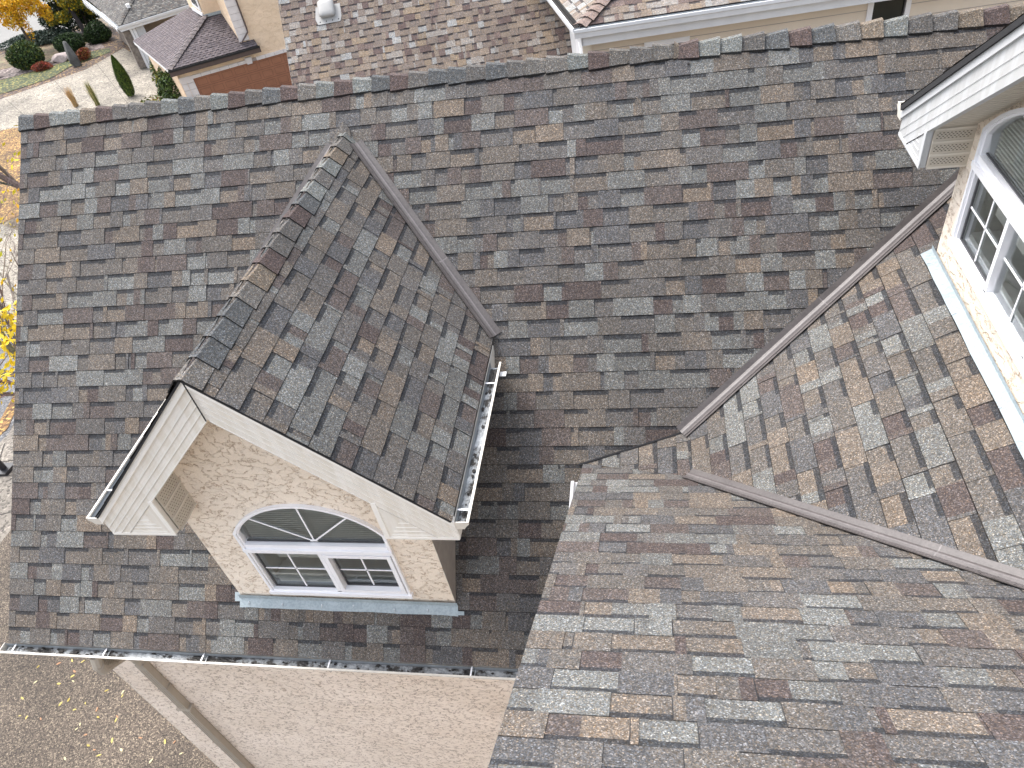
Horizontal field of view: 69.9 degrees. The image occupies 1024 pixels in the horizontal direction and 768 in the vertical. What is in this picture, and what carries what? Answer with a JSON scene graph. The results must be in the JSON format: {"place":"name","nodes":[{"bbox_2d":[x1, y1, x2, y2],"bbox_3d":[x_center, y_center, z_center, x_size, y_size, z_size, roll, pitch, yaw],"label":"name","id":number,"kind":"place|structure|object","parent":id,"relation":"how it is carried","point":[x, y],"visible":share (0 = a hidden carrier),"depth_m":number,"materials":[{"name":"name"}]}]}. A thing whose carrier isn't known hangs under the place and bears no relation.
{"place":"outdoors","nodes":[
{"label":"outdoors","id":0,"kind":"place"},
{"bbox_2d":[0,426,13,542],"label":"sidewalk","id":1,"kind":"structure","parent":0,"point":[6,449],"depth_m":16.74,"materials":[{"name":"concrete"}]},
{"bbox_2d":[0,460,12,475],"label":"black post","id":2,"kind":"object","parent":1,"relation":"on","point":[6,469],"visible":0.89,"depth_m":17.19,"materials":[{"name":"black metal"}]},
{"bbox_2d":[0,342,14,441],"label":"road","id":3,"kind":"structure","parent":0,"point":[6,400],"depth_m":20.20,"materials":[{"name":"grey asphalt"}]},
{"bbox_2d":[0,396,14,434],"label":"leaf strip","id":4,"kind":"object","parent":3,"relation":"on","point":[6,417],"visible":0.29,"depth_m":19.31,"materials":[{"name":"brown plant"}]},
{"bbox_2d":[0,225,17,340],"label":"street","id":5,"kind":"structure","parent":0,"point":[7,291],"depth_m":30.28,"materials":[{"name":"concrete"}]},
{"bbox_2d":[0,0,105,49],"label":"street","id":6,"kind":"structure","parent":0,"point":[6,34],"depth_m":66.07,"materials":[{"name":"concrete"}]},
{"bbox_2d":[0,17,152,430],"bbox_3d":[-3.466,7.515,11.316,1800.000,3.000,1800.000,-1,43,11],"label":"ground","id":7,"kind":"structure","parent":0,"point":[12,221],"depth_m":34.83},
{"bbox_2d":[0,165,18,188],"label":"bare tree","id":8,"kind":"object","parent":7,"relation":"on","point":[7,178],"visible":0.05,"depth_m":19.38,"materials":[{"name":"brown plant"}]},
{"bbox_2d":[0,125,19,403],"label":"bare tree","id":9,"kind":"object","parent":7,"relation":"on","point":[6,346],"visible":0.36,"depth_m":13.62,"materials":[{"name":"yellow plant"}]},
{"bbox_2d":[0,128,20,223],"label":"leaf bed","id":10,"kind":"object","parent":7,"relation":"on","point":[13,142],"visible":0.13,"depth_m":40.58,"materials":[{"name":"brown plant"}]},
{"bbox_2d":[0,27,130,98],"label":"mulch edge","id":11,"kind":"object","parent":7,"relation":"on","point":[115,43],"visible":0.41,"depth_m":54.15,"materials":[{"name":"green plant"}]},
{"bbox_2d":[0,27,75,50],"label":"juniper","id":12,"kind":"object","parent":11,"relation":"on","point":[44,36],"visible":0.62,"depth_m":60.22,"materials":[{"name":"green plant"}]},
{"bbox_2d":[0,42,86,69],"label":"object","id":13,"kind":"structure","parent":11,"relation":"on","point":[49,51],"depth_m":57.96,"materials":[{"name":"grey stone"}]},
{"bbox_2d":[0,0,53,41],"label":"yellow tree","id":14,"kind":"object","parent":13,"relation":"on","point":[11,9],"visible":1,"depth_m":56.49,"materials":[{"name":"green plant"}]},
{"bbox_2d":[0,43,104,79],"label":"rock bed","id":15,"kind":"object","parent":11,"relation":"on","point":[8,72],"visible":0.49,"depth_m":55.52,"materials":[{"name":"grey gravel"}]},
{"bbox_2d":[5,39,44,69],"bbox_3d":[-36.408,-24.614,54.853,2.752,2.188,2.314,-1,43,11],"label":"round shrub","id":16,"kind":"object","parent":15,"relation":"on","point":[22,54],"visible":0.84,"depth_m":54.25,"materials":[{"name":"green plant"}]},
{"bbox_2d":[51,52,67,62],"bbox_3d":[-34.033,-24.731,55.499,1.684,0.748,1.175,-1,43,11],"label":"boulder","id":17,"kind":"object","parent":15,"relation":"on","point":[60,57],"visible":0.72,"depth_m":55.07,"materials":[{"name":"stone"}]},
{"bbox_2d":[52,32,85,52],"bbox_3d":[-34.184,-26.277,56.677,2.404,1.766,2.165,-28,44,-18],"label":"round shrub","id":18,"kind":"object","parent":15,"relation":"on","point":[75,41],"visible":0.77,"depth_m":56.09,"materials":[{"name":"green plant"}]},
{"bbox_2d":[0,48,110,93],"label":"lawn","id":19,"kind":"structure","parent":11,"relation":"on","point":[16,82],"depth_m":53.46,"materials":[{"name":"plant"}]},
{"bbox_2d":[31,61,52,71],"bbox_3d":[-34.839,-23.557,54.320,1.643,0.686,1.302,-1,43,11],"label":"red shrub","id":20,"kind":"object","parent":19,"relation":"on","point":[41,66],"visible":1,"depth_m":54.09,"materials":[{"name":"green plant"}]},
{"bbox_2d":[75,47,90,60],"bbox_3d":[-32.093,-24.624,54.745,1.234,0.946,1.620,-1,43,11],"label":"red shrub","id":21,"kind":"object","parent":19,"relation":"on","point":[81,53],"visible":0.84,"depth_m":54.44,"materials":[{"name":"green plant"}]},
{"bbox_2d":[42,0,84,32],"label":"leaning tree","id":22,"kind":"object","parent":11,"relation":"on","point":[78,21],"visible":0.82,"depth_m":58.21,"materials":[{"name":"green plant"}]},
{"bbox_2d":[37,0,99,31],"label":"dark conifer","id":23,"kind":"object","parent":11,"relation":"on","point":[54,8],"visible":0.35,"depth_m":60.28,"materials":[{"name":"green plant"}]},
{"bbox_2d":[62,41,81,66],"bbox_3d":[-32.023,-23.900,53.478,0.818,2.129,0.743,-1,43,11],"label":"standing rock","id":24,"kind":"object","parent":11,"relation":"on","point":[73,59],"visible":0.94,"depth_m":53.21,"materials":[{"name":"stone"}]},
{"bbox_2d":[45,0,100,26],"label":"yellow tree","id":25,"kind":"object","parent":11,"relation":"on","point":[63,16],"visible":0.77,"depth_m":58.25,"materials":[{"name":"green plant"}]},
{"bbox_2d":[83,19,111,44],"bbox_3d":[-32.653,-27.724,57.848,2.288,1.867,1.889,-1,43,11],"label":"round shrub","id":26,"kind":"object","parent":11,"relation":"on","point":[96,31],"visible":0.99,"depth_m":57.35,"materials":[{"name":"green plant"}]},
{"bbox_2d":[110,55,134,96],"bbox_3d":[-24.258,-19.127,45.583,0.872,2.636,0.881,-1,43,11],"label":"arborvitae","id":27,"kind":"object","parent":7,"relation":"on","point":[123,79],"visible":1,"depth_m":45.41,"materials":[{"name":"green plant"}]},
{"bbox_2d":[82,0,221,67],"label":"neighbour house","id":28,"kind":"structure","parent":7,"relation":"on","point":[130,20],"depth_m":49.49,"materials":[{"name":"grey paint"}]},
{"bbox_2d":[133,0,291,96],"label":"neighbour house","id":29,"kind":"structure","parent":7,"relation":"on","point":[201,47],"depth_m":40.30,"materials":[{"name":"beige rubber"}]},
{"bbox_2d":[191,0,203,15],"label":"window","id":30,"kind":"structure","parent":29,"relation":"in","point":[195,3],"depth_m":41.03,"materials":[{"name":"white glass"}]},
{"bbox_2d":[193,52,291,94],"bbox_3d":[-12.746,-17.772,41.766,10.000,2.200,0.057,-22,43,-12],"label":"garage door","id":31,"kind":"structure","parent":29,"relation":"in","point":[273,71],"depth_m":41.04,"materials":[{"name":"brown wood"}]},
{"bbox_2d":[0,3,1023,767],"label":"shingled house","id":32,"kind":"structure","parent":7,"relation":"on","point":[654,405],"depth_m":5.49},
{"bbox_2d":[233,504,413,598],"bbox_3d":[-1.433,1.106,5.683,1.220,1.165,0.515,-1,43,11],"label":"window","id":33,"kind":"structure","parent":32,"relation":"in","point":[297,549],"depth_m":5.56,"materials":[{"name":"white plastic"}]},
{"bbox_2d":[947,107,1023,378],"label":"window","id":34,"kind":"structure","parent":32,"relation":"in","point":[986,240],"depth_m":4.14,"materials":[{"name":"white plastic"}]},
{"bbox_2d":[0,48,161,130],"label":"neighbour driveway","id":35,"kind":"structure","parent":0,"point":[99,77],"depth_m":48.89,"materials":[{"name":"concrete"}]},
{"bbox_2d":[62,85,78,106],"bbox_3d":[-27.827,-18.122,46.116,0.805,1.422,0.610,-36,47,-25],"label":"grass tuft","id":36,"kind":"object","parent":35,"relation":"on","point":[70,96],"visible":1,"depth_m":46.13,"materials":[{"name":"beige plant"}]},
{"bbox_2d":[82,80,99,105],"bbox_3d":[-26.198,-18.129,45.588,0.684,1.649,0.677,-24,43,-14],"label":"grass tuft","id":37,"kind":"object","parent":35,"relation":"on","point":[93,96],"visible":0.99,"depth_m":45.60,"materials":[{"name":"green plant"}]},
{"bbox_2d":[0,530,218,767],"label":"driveway","id":38,"kind":"structure","parent":0,"point":[52,738],"depth_m":12.05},
{"bbox_2d":[277,0,1023,85],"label":"neighbour house","id":39,"kind":"structure","parent":0,"point":[329,40],"depth_m":14.99,"materials":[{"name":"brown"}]},
{"bbox_2d":[575,39,580,52],"bbox_3d":[1.206,-5.693,13.042,0.020,1.020,0.901,-7,42,5],"label":"window","id":40,"kind":"structure","parent":39,"relation":"in","point":[577,43],"depth_m":12.82,"materials":[{"name":"white plastic"}]},
{"bbox_2d":[644,36,689,46],"bbox_3d":[2.596,-5.015,12.263,0.720,1.450,0.060,-6,42,7],"label":"window","id":41,"kind":"structure","parent":39,"relation":"in","point":[681,39],"depth_m":11.78,"materials":[{"name":"white plastic"}]},
{"bbox_2d":[865,0,911,21],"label":"window","id":42,"kind":"structure","parent":39,"relation":"in","point":[888,9],"depth_m":11.43,"materials":[{"name":"white plastic"}]},
{"label":"mulch bed","id":43,"kind":"structure","parent":0,"visible":0},
{"bbox_2d":[140,59,180,102],"bbox_3d":[-20.979,-18.145,44.351,3.682,2.940,7.652,-23,43,-12],"label":"shrub","id":44,"kind":"object","parent":43,"relation":"on","point":[164,83],"visible":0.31,"depth_m":41.84,"materials":[{"name":"green plant"}]}
]}

